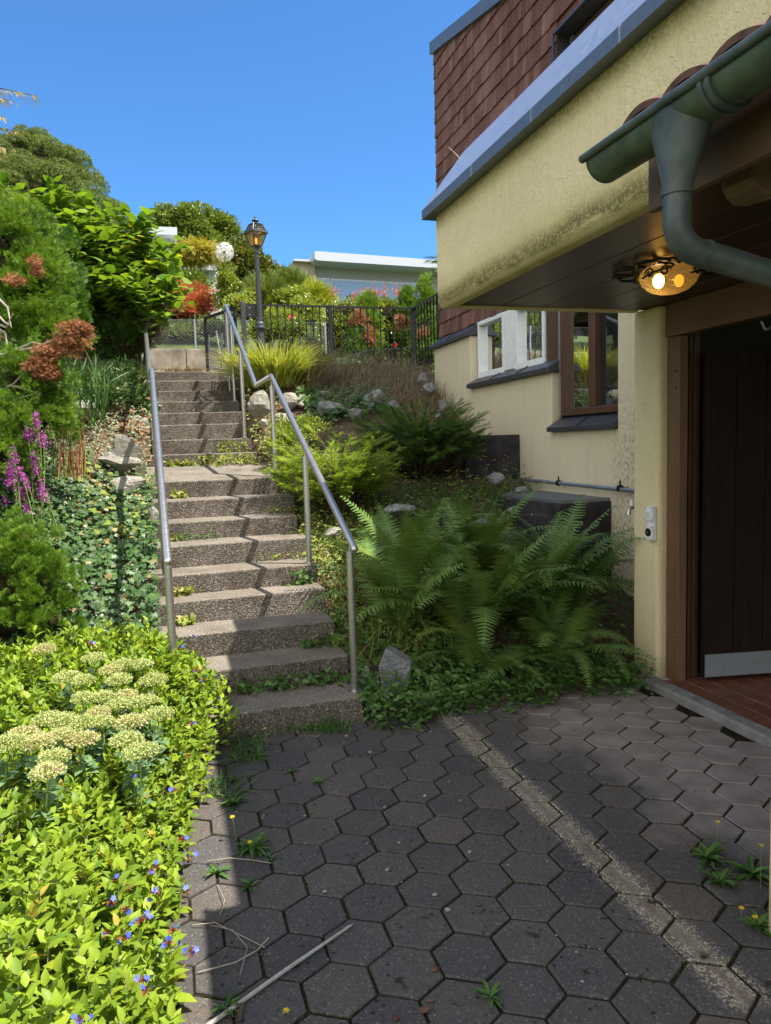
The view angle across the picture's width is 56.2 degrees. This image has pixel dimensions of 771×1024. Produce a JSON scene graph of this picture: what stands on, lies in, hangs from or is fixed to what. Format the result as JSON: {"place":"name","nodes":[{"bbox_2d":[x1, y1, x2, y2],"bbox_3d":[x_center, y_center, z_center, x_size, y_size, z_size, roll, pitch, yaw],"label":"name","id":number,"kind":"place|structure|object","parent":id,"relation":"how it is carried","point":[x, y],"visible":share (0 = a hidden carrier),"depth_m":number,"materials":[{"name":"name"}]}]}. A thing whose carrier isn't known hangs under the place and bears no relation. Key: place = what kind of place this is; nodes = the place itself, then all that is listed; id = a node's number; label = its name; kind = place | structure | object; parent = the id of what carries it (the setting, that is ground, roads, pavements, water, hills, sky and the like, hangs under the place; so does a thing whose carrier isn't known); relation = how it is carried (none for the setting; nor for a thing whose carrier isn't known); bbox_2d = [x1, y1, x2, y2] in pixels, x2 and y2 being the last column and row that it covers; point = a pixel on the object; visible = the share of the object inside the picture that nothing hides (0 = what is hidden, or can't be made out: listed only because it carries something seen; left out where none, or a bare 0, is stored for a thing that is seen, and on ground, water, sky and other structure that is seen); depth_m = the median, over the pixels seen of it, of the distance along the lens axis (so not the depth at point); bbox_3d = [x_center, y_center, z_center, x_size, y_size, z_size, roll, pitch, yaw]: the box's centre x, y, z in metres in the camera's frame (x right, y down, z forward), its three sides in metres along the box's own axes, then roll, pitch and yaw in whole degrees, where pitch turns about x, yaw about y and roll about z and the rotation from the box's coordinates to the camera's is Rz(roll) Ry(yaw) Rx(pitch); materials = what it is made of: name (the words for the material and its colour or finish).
{"place":"outdoors","nodes":[
{"label":"outdoors","id":0,"kind":"place"},
{"bbox_2d":[0,741,189,1014],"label":"bed soil","id":1,"kind":"structure","parent":0,"point":[165,873],"depth_m":2.79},
{"bbox_2d":[0,616,238,1023],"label":"ground cover","id":2,"kind":"object","parent":1,"relation":"on","point":[139,851],"depth_m":2.34,"materials":[{"name":"plant"}]},
{"bbox_2d":[0,709,160,839],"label":"sedum","id":3,"kind":"object","parent":2,"relation":"on","point":[56,770],"visible":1,"depth_m":2.62,"materials":[{"name":"green plant"}]},
{"bbox_2d":[30,642,167,722],"bbox_3d":[-1.352,0.822,3.342,0.721,0.379,0.396,-1,5,4],"label":"sedum","id":4,"kind":"object","parent":2,"relation":"on","point":[119,665],"visible":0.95,"depth_m":3.31,"materials":[{"name":"green plant"}]},
{"bbox_2d":[70,688,174,769],"bbox_3d":[-1.094,0.902,2.993,0.440,0.321,0.316,-3,6,-17],"label":"sedum","id":5,"kind":"object","parent":2,"relation":"on","point":[120,698],"visible":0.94,"depth_m":2.99,"materials":[{"name":"green plant"}]},
{"bbox_2d":[0,0,480,308],"label":"sky","id":6,"kind":"structure","parent":0,"point":[313,120],"materials":[{"name":"blue"}]},
{"bbox_2d":[197,334,349,388],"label":"ornamental grass","id":7,"kind":"object","parent":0,"point":[279,367],"depth_m":8.20,"materials":[{"name":"plant"}]},
{"bbox_2d":[149,309,434,371],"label":"hillside","id":8,"kind":"structure","parent":0,"point":[176,344],"depth_m":13.20,"materials":[{"name":"green plant"}]},
{"bbox_2d":[0,124,169,315],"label":"tree","id":9,"kind":"object","parent":8,"relation":"on","point":[36,156],"visible":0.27,"depth_m":10.47,"materials":[{"name":"green plant"}]},
{"bbox_2d":[148,227,221,318],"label":"modern house","id":10,"kind":"structure","parent":8,"relation":"on","point":[168,233],"depth_m":24.83,"materials":[{"name":"white"}]},
{"bbox_2d":[152,313,229,343],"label":"bed shrub","id":11,"kind":"object","parent":8,"relation":"on","point":[177,331],"visible":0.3,"depth_m":12.74,"materials":[{"name":"green plant"}]},
{"bbox_2d":[163,279,220,368],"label":"maple shrub","id":12,"kind":"object","parent":8,"relation":"on","point":[202,301],"visible":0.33,"depth_m":13.20,"materials":[{"name":"red plant"}]},
{"bbox_2d":[174,265,214,323],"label":"rose bush","id":13,"kind":"object","parent":8,"relation":"on","point":[190,275],"visible":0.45,"depth_m":15.89,"materials":[{"name":"green plant"}]},
{"bbox_2d":[149,200,242,251],"bbox_3d":[-8.997,-12.218,33.917,5.014,4.964,3.908,-3,6,-17],"label":"tree","id":14,"kind":"object","parent":8,"relation":"on","point":[187,219],"visible":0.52,"depth_m":33.04,"materials":[{"name":"green plant"}]},
{"bbox_2d":[170,234,230,294],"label":"yellow shrub","id":15,"kind":"object","parent":8,"relation":"on","point":[201,256],"visible":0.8,"depth_m":22.76,"materials":[{"name":"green plant"}]},
{"bbox_2d":[210,261,241,344],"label":"column shrub","id":16,"kind":"object","parent":8,"relation":"on","point":[229,277],"visible":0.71,"depth_m":12.95,"materials":[{"name":"green plant"}]},
{"bbox_2d":[221,282,268,323],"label":"shrub","id":17,"kind":"object","parent":8,"relation":"on","point":[232,299],"visible":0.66,"depth_m":12.61,"materials":[{"name":"green plant"}]},
{"bbox_2d":[217,231,277,293],"bbox_3d":[-5.686,-9.450,28.981,2.639,3.545,2.664,2,7,38],"label":"tree","id":18,"kind":"object","parent":8,"relation":"on","point":[243,258],"visible":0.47,"depth_m":28.26,"materials":[{"name":"green plant"}]},
{"bbox_2d":[237,269,293,345],"bbox_3d":[-2.263,-3.532,14.286,1.380,2.602,1.397,0,6,15],"label":"golden conifer","id":19,"kind":"object","parent":8,"relation":"on","point":[270,283],"visible":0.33,"depth_m":13.96,"materials":[{"name":"green plant"}]},
{"bbox_2d":[263,261,317,286],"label":"golden conifer","id":20,"kind":"object","parent":8,"relation":"on","point":[289,274],"visible":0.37,"depth_m":15.67,"materials":[{"name":"green plant"}]},
{"bbox_2d":[262,282,327,330],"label":"variegated shrub","id":21,"kind":"object","parent":8,"relation":"on","point":[296,295],"visible":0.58,"depth_m":12.98,"materials":[{"name":"green plant"}]},
{"bbox_2d":[280,323,328,354],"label":"bed shrub","id":22,"kind":"object","parent":8,"relation":"on","point":[310,337],"visible":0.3,"depth_m":12.37,"materials":[{"name":"green plant"}]},
{"bbox_2d":[301,276,338,309],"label":"golden conifer","id":23,"kind":"object","parent":8,"relation":"on","point":[317,289],"visible":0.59,"depth_m":14.61,"materials":[{"name":"yellow plant"}]},
{"bbox_2d":[290,251,437,311],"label":"modern house","id":24,"kind":"structure","parent":8,"relation":"on","point":[348,273],"depth_m":32.99,"materials":[{"name":"paint"}]},
{"bbox_2d":[331,278,385,302],"bbox_3d":[-1.242,-9.731,33.358,2.709,1.960,0.070,-3,6,-17],"label":"window","id":25,"kind":"structure","parent":24,"relation":"in","point":[347,287],"depth_m":33.19,"materials":[{"name":"glass"}]},
{"bbox_2d":[354,289,385,362],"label":"arborvitae","id":26,"kind":"object","parent":8,"relation":"on","point":[367,301],"visible":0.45,"depth_m":13.53,"materials":[{"name":"green plant"}]},
{"bbox_2d":[315,282,434,371],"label":"photinia hedge","id":27,"kind":"object","parent":8,"relation":"on","point":[387,301],"visible":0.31,"depth_m":14.09,"materials":[{"name":"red plant"}]},
{"bbox_2d":[338,308,429,363],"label":"shrub","id":28,"kind":"object","parent":8,"relation":"on","point":[357,335],"visible":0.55,"depth_m":13.27,"materials":[{"name":"green plant"}]},
{"bbox_2d":[394,283,415,370],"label":"arborvitae","id":29,"kind":"object","parent":8,"relation":"on","point":[406,298],"visible":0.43,"depth_m":13.95,"materials":[{"name":"green plant"}]},
{"bbox_2d":[408,271,437,371],"bbox_3d":[0.763,-3.190,13.371,0.732,2.504,0.722,1,6,31],"label":"arborvitae","id":30,"kind":"object","parent":8,"relation":"on","point":[424,288],"visible":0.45,"depth_m":13.23,"materials":[{"name":"green plant"}]},
{"bbox_2d":[0,336,642,743],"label":"garden soil","id":31,"kind":"structure","parent":0,"point":[502,636],"depth_m":6.09,"materials":[{"name":"soil"}]},
{"bbox_2d":[0,88,40,161],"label":"feathery tree","id":32,"kind":"object","parent":31,"relation":"on","point":[2,101],"visible":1,"depth_m":7.52,"materials":[{"name":"green plant"}]},
{"bbox_2d":[0,411,59,546],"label":"loosestrife","id":33,"kind":"object","parent":31,"relation":"on","point":[43,494],"visible":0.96,"depth_m":4.56,"materials":[{"name":"purple plant"}]},
{"bbox_2d":[0,335,85,508],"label":"thuja","id":34,"kind":"object","parent":31,"relation":"on","point":[51,401],"visible":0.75,"depth_m":4.74,"materials":[{"name":"green plant"}]},
{"bbox_2d":[0,253,95,402],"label":"shrub","id":35,"kind":"object","parent":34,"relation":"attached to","point":[44,362],"visible":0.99,"depth_m":4.70,"materials":[{"name":"plant"}]},
{"bbox_2d":[0,504,89,644],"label":"thuja","id":36,"kind":"object","parent":31,"relation":"on","point":[32,571],"visible":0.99,"depth_m":3.97,"materials":[{"name":"green plant"}]},
{"bbox_2d":[0,186,92,427],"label":"thuja","id":37,"kind":"object","parent":31,"relation":"on","point":[34,304],"visible":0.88,"depth_m":5.58,"materials":[{"name":"green plant"}]},
{"bbox_2d":[39,222,100,369],"bbox_3d":[-3.114,-1.926,6.879,0.723,1.644,0.851,-3,6,-17],"label":"thuja","id":38,"kind":"object","parent":31,"relation":"on","point":[83,296],"visible":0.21,"depth_m":6.76,"materials":[{"name":"green plant"}]},
{"bbox_2d":[0,356,153,621],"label":"leaf litter","id":39,"kind":"object","parent":31,"relation":"on","point":[123,423],"visible":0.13,"depth_m":6.52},
{"bbox_2d":[3,380,158,635],"bbox_3d":[-2.501,-0.352,5.471,1.429,2.292,3.713,-3,6,-17],"label":"pale groundcover","id":40,"kind":"object","parent":31,"relation":"on","point":[128,603],"visible":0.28,"depth_m":5.89,"materials":[{"name":"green plant"}]},
{"bbox_2d":[0,431,162,711],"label":"ivy","id":41,"kind":"object","parent":31,"relation":"on","point":[133,553],"visible":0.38,"depth_m":4.83,"materials":[{"name":"green plant"}]},
{"bbox_2d":[34,414,112,480],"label":"red grass","id":42,"kind":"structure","parent":41,"relation":"on","point":[71,461],"depth_m":5.00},
{"bbox_2d":[97,451,141,466],"bbox_3d":[-2.122,-0.418,5.713,0.313,0.138,0.245,-6,7,-40],"label":"stone","id":43,"kind":"object","parent":41,"relation":"on","point":[110,458],"visible":0.75,"depth_m":5.63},
{"bbox_2d":[110,434,142,471],"bbox_3d":[-2.048,-0.472,5.715,0.237,0.309,0.192,5,23,-17],"label":"stone","id":44,"kind":"object","parent":41,"relation":"on","point":[124,445],"visible":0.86,"depth_m":5.64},
{"bbox_2d":[58,347,131,430],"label":"shade grass","id":45,"kind":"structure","parent":31,"relation":"on","point":[93,375],"depth_m":6.07,"materials":[{"name":"green plant"}]},
{"bbox_2d":[24,175,193,335],"bbox_3d":[-3.102,-2.525,7.864,1.970,2.165,1.897,-3,6,-17],"label":"broad leaved shrub","id":46,"kind":"object","parent":31,"relation":"on","point":[135,284],"visible":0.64,"depth_m":7.61,"materials":[{"name":"green plant"}]},
{"bbox_2d":[65,462,153,536],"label":"creeper","id":47,"kind":"object","parent":31,"relation":"on","point":[118,503],"visible":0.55,"depth_m":5.25,"materials":[{"name":"green plant"}]},
{"bbox_2d":[80,303,151,360],"bbox_3d":[-3.128,-1.976,7.885,1.106,0.790,0.875,-3,6,-17],"label":"thuja","id":48,"kind":"object","parent":31,"relation":"on","point":[114,339],"visible":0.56,"depth_m":7.74,"materials":[{"name":"green plant"}]},
{"bbox_2d":[76,354,162,419],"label":"grey green groundcover","id":49,"kind":"object","parent":31,"relation":"on","point":[125,395],"visible":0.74,"depth_m":6.96,"materials":[{"name":"green plant"}]},
{"bbox_2d":[106,476,145,495],"bbox_3d":[-1.989,-0.200,5.550,0.291,0.155,0.163,-5,6,-27],"label":"stone","id":50,"kind":"object","parent":31,"relation":"on","point":[129,483],"visible":0.78,"depth_m":5.50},
{"bbox_2d":[132,321,168,364],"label":"thuja","id":51,"kind":"object","parent":31,"relation":"on","point":[158,329],"visible":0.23,"depth_m":8.16,"materials":[{"name":"green plant"}]},
{"bbox_2d":[240,302,255,353],"bbox_3d":[-1.792,-2.229,9.543,0.190,1.060,0.060,-3,6,-17],"label":"gate post","id":52,"kind":"object","parent":31,"relation":"on","point":[248,311],"visible":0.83,"depth_m":9.48,"materials":[{"name":"metal"}]},
{"bbox_2d":[203,307,237,371],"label":"gate","id":53,"kind":"structure","parent":52,"relation":"attached to","point":[207,337],"depth_m":10.06,"materials":[{"name":"black metal"}]},
{"bbox_2d":[243,216,268,356],"bbox_3d":[-1.638,-2.770,9.335,0.240,2.066,0.240,-6,7,-41],"label":"street lamp","id":54,"kind":"object","parent":31,"relation":"on","point":[254,228],"visible":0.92,"depth_m":9.30,"materials":[{"name":"metal"}]},
{"bbox_2d":[247,390,269,417],"bbox_3d":[-1.327,-1.133,7.612,0.262,0.295,0.210,-3,6,-17],"label":"stone","id":55,"kind":"object","parent":31,"relation":"on","point":[258,406],"visible":0.99,"depth_m":7.55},
{"bbox_2d":[239,315,309,356],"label":"bed shrub","id":56,"kind":"object","parent":31,"relation":"on","point":[252,334],"visible":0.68,"depth_m":10.92,"materials":[{"name":"green plant"}]},
{"bbox_2d":[256,424,408,521],"bbox_3d":[-0.449,-0.338,6.024,1.263,0.851,1.309,-3,6,-17],"label":"juniper","id":57,"kind":"object","parent":31,"relation":"on","point":[349,477],"visible":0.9,"depth_m":5.85,"materials":[{"name":"green plant"}]},
{"bbox_2d":[235,379,431,648],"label":"sunny weeds","id":58,"kind":"object","parent":31,"relation":"on","point":[316,527],"visible":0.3,"depth_m":5.70,"materials":[{"name":"green plant"}]},
{"bbox_2d":[265,413,332,449],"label":"shrub","id":59,"kind":"object","parent":58,"relation":"on","point":[284,424],"visible":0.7,"depth_m":6.87,"materials":[{"name":"green plant"}]},
{"bbox_2d":[297,336,380,389],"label":"tall dry grass","id":60,"kind":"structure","parent":31,"relation":"on","point":[320,375],"depth_m":8.43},
{"bbox_2d":[246,292,441,371],"bbox_3d":[-0.544,-2.271,9.364,2.336,1.000,1.112,-3,6,-17],"label":"iron fence","id":61,"kind":"object","parent":31,"relation":"on","point":[330,324],"visible":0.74,"depth_m":9.84,"materials":[{"name":"metal"}]},
{"bbox_2d":[295,383,405,424],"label":"crevice plants","id":62,"kind":"object","parent":31,"relation":"on","point":[311,402],"visible":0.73,"depth_m":7.94,"materials":[{"name":"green plant"}]},
{"bbox_2d":[269,344,467,421],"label":"dry grass","id":63,"kind":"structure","parent":31,"relation":"on","point":[386,370],"depth_m":8.78,"materials":[{"name":"plant"}]},
{"bbox_2d":[269,486,508,663],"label":"dry stalks","id":64,"kind":"object","parent":31,"relation":"on","point":[336,561],"visible":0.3,"depth_m":4.99,"materials":[{"name":"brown plant"}]},
{"bbox_2d":[297,528,488,644],"bbox_3d":[0.092,0.466,4.724,1.243,0.794,1.090,0,6,17],"label":"fern","id":65,"kind":"object","parent":31,"relation":"on","point":[403,574],"visible":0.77,"depth_m":4.57,"materials":[{"name":"plant"}]},
{"bbox_2d":[378,645,413,696],"bbox_3d":[0.068,0.951,4.307,0.183,0.335,0.254,-1,5,8],"label":"stone","id":66,"kind":"object","parent":31,"relation":"on","point":[398,661],"visible":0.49,"depth_m":4.22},
{"bbox_2d":[315,495,513,575],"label":"fern","id":67,"kind":"object","parent":31,"relation":"on","point":[377,531],"visible":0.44,"depth_m":4.98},
{"bbox_2d":[338,398,495,479],"bbox_3d":[0.284,-0.711,6.862,1.534,0.800,1.386,-3,6,-17],"label":"juniper","id":68,"kind":"object","parent":31,"relation":"on","point":[434,447],"visible":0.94,"depth_m":6.61,"materials":[{"name":"green plant"}]},
{"bbox_2d":[332,470,618,593],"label":"flower stalks","id":69,"kind":"object","parent":31,"relation":"on","point":[441,523],"visible":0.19,"depth_m":6.33,"materials":[{"name":"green plant"}]},
{"bbox_2d":[293,463,657,730],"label":"undergrowth","id":70,"kind":"object","parent":31,"relation":"on","point":[440,690],"visible":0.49,"depth_m":4.41,"materials":[{"name":"green plant"}]},
{"bbox_2d":[346,509,606,644],"bbox_3d":[0.466,0.464,4.663,1.522,0.936,1.494,-3,6,-17],"label":"fern","id":71,"kind":"object","parent":31,"relation":"on","point":[484,594],"visible":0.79,"depth_m":4.50,"materials":[{"name":"plant"}]},
{"bbox_2d":[398,474,573,576],"bbox_3d":[0.635,0.148,5.232,1.047,0.925,1.384,-3,6,-17],"label":"fern","id":72,"kind":"object","parent":31,"relation":"on","point":[480,550],"visible":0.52,"depth_m":5.05,"materials":[{"name":"plant"}]},
{"bbox_2d":[461,434,519,480],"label":"concrete slab","id":73,"kind":"structure","parent":31,"relation":"on","point":[498,447],"depth_m":6.95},
{"bbox_2d":[416,599,593,689],"bbox_3d":[0.624,0.803,4.463,1.153,0.532,1.041,-6,7,-40],"label":"fern","id":74,"kind":"object","parent":31,"relation":"on","point":[465,637],"visible":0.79,"depth_m":4.36,"materials":[{"name":"plant"}]},
{"bbox_2d":[452,494,643,620],"bbox_3d":[0.979,0.351,5.020,1.471,0.874,1.468,-3,6,-17],"label":"fern","id":75,"kind":"object","parent":31,"relation":"on","point":[564,554],"visible":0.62,"depth_m":4.94,"materials":[{"name":"plant"}]},
{"bbox_2d":[495,491,610,579],"bbox_3d":[1.387,0.293,6.141,0.457,0.882,1.140,-3,6,-17],"label":"light well","id":76,"kind":"object","parent":31,"relation":"on","point":[548,504],"visible":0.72,"depth_m":5.64,"materials":[{"name":"black concrete"}]},
{"bbox_2d":[490,514,633,617],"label":"fern","id":77,"kind":"object","parent":31,"relation":"on","point":[594,571],"visible":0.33,"depth_m":4.99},
{"bbox_2d":[471,584,654,698],"bbox_3d":[1.058,0.755,4.680,1.068,0.632,1.177,-1,5,4],"label":"fern","id":78,"kind":"object","parent":31,"relation":"on","point":[542,630],"visible":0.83,"depth_m":4.49,"materials":[{"name":"plant"}]},
{"bbox_2d":[422,0,770,748],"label":"stucco house","id":79,"kind":"structure","parent":31,"relation":"on","point":[560,352],"depth_m":4.34,"materials":[{"name":"paint"}]},
{"bbox_2d":[477,312,504,376],"bbox_3d":[1.157,-1.779,7.739,0.085,0.598,0.655,-3,6,-17],"label":"window","id":80,"kind":"structure","parent":79,"relation":"in","point":[490,337],"depth_m":7.80,"materials":[{"name":"white paint"}]},
{"bbox_2d":[515,310,545,367],"bbox_3d":[1.409,-1.709,6.912,0.085,0.598,0.580,-3,6,-17],"label":"window","id":81,"kind":"structure","parent":79,"relation":"in","point":[530,326],"depth_m":6.99,"materials":[{"name":"white paint"}]},
{"bbox_2d":[518,476,633,492],"bbox_3d":[1.636,-0.232,5.879,0.099,0.089,2.301,-3,6,-17],"label":"wall pipe","id":82,"kind":"object","parent":79,"relation":"attached to","point":[619,487],"depth_m":5.86,"materials":[{"name":"metal"}]},
{"bbox_2d":[560,311,617,415],"bbox_3d":[1.701,-1.385,5.913,0.084,1.155,0.913,-3,6,-17],"label":"window","id":83,"kind":"structure","parent":79,"relation":"in","point":[588,340],"depth_m":5.93,"materials":[{"name":"brown wood"}]},
{"bbox_2d":[644,506,656,540],"bbox_3d":[1.639,0.071,4.479,0.048,0.210,0.070,-3,6,-17],"label":"wall outlet","id":84,"kind":"object","parent":79,"relation":"attached to","point":[650,526],"depth_m":4.46,"materials":[{"name":"white plastic"}]},
{"bbox_2d":[612,257,714,288],"bbox_3d":[1.309,-1.072,3.339,0.512,0.128,0.512,-3,6,-17],"label":"ceiling lamp","id":85,"kind":"object","parent":79,"relation":"attached to","point":[656,268],"visible":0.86,"depth_m":3.33,"materials":[{"name":"gold metal"}]},
{"bbox_2d":[579,15,770,931],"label":"porch roof","id":86,"kind":"structure","parent":79,"relation":"attached to","point":[688,133],"depth_m":1.65,"materials":[{"name":"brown metal"}]},
{"bbox_2d":[700,351,770,678],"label":"door","id":87,"kind":"structure","parent":79,"relation":"in","point":[736,569],"depth_m":4.34,"materials":[{"name":"brown wood"}]},
{"bbox_2d":[231,372,434,384],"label":"path","id":88,"kind":"structure","parent":0,"point":[431,375],"depth_m":10.10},
{"bbox_2d":[137,349,234,371],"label":"retaining wall","id":89,"kind":"structure","parent":88,"relation":"on","point":[160,357],"depth_m":11.02,"materials":[{"name":"concrete"}]},
{"bbox_2d":[153,319,326,353],"bbox_3d":[-2.734,-2.745,11.289,3.700,0.518,0.034,-3,6,-17],"label":"chain link fence","id":90,"kind":"object","parent":89,"relation":"on","point":[195,339],"visible":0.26,"depth_m":11.26,"materials":[{"name":"metal"}]},
{"bbox_2d":[170,682,770,1023],"bbox_3d":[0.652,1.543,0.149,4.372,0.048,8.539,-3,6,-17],"label":"paving","id":91,"kind":"structure","parent":0,"point":[343,991],"depth_m":2.62,"materials":[{"name":"concrete"}]},
{"bbox_2d":[235,829,272,859],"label":"weed","id":92,"kind":"object","parent":91,"relation":"on","point":[257,846],"visible":0.95,"depth_m":2.80,"materials":[{"name":"green plant"}]},
{"bbox_2d":[145,372,362,744],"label":"garden stairs","id":93,"kind":"structure","parent":91,"relation":"on","point":[243,602],"depth_m":4.99,"materials":[{"name":"concrete"}]},
{"bbox_2d":[143,325,178,710],"bbox_3d":[-1.985,-0.600,6.212,0.095,3.158,5.419,-4,6,-18],"label":"handrail","id":94,"kind":"object","parent":93,"relation":"on","point":[166,559],"visible":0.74,"depth_m":4.28,"materials":[{"name":"silver metal"}]},
{"bbox_2d":[163,399,303,627],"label":"step weeds","id":95,"kind":"object","parent":93,"relation":"on","point":[185,620],"visible":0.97,"depth_m":6.79,"materials":[{"name":"green plant"}]},
{"bbox_2d":[172,531,345,694],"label":"step creepers","id":96,"kind":"object","parent":93,"relation":"on","point":[311,676],"visible":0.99,"depth_m":4.26,"materials":[{"name":"green plant"}]},
{"bbox_2d":[224,304,361,693],"bbox_3d":[-1.082,-0.743,6.403,0.184,3.159,5.365,-4,6,-19],"label":"handrail","id":97,"kind":"object","parent":93,"relation":"on","point":[230,329],"visible":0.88,"depth_m":5.08,"materials":[{"name":"silver metal"}]},
{"bbox_2d":[206,924,352,1023],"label":"wooden stick","id":98,"kind":"object","parent":91,"relation":"on","point":[217,1018],"visible":1,"depth_m":2.10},
{"bbox_2d":[202,686,456,800],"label":"edge grass","id":99,"kind":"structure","parent":91,"relation":"on","point":[257,753],"depth_m":3.73,"materials":[{"name":"green plant"}]},
{"bbox_2d":[185,699,770,1023],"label":"joint moss","id":100,"kind":"object","parent":91,"relation":"on","point":[355,1014],"visible":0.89,"depth_m":2.64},
{"bbox_2d":[688,841,726,869],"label":"weed","id":101,"kind":"object","parent":91,"relation":"on","point":[711,852],"visible":0.99,"depth_m":2.64,"materials":[{"name":"green plant"}]},
{"bbox_2d":[696,867,740,889],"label":"weed","id":102,"kind":"object","parent":91,"relation":"on","point":[723,878],"visible":1,"depth_m":2.51,"materials":[{"name":"green plant"}]},
{"bbox_2d":[722,854,769,882],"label":"weed","id":103,"kind":"object","parent":91,"relation":"on","point":[750,870],"visible":0.98,"depth_m":2.54,"materials":[{"name":"green plant"}]},
{"bbox_2d":[737,908,770,936],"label":"weed","id":104,"kind":"object","parent":91,"relation":"on","point":[760,922],"visible":0.98,"depth_m":2.27,"materials":[{"name":"green plant"}]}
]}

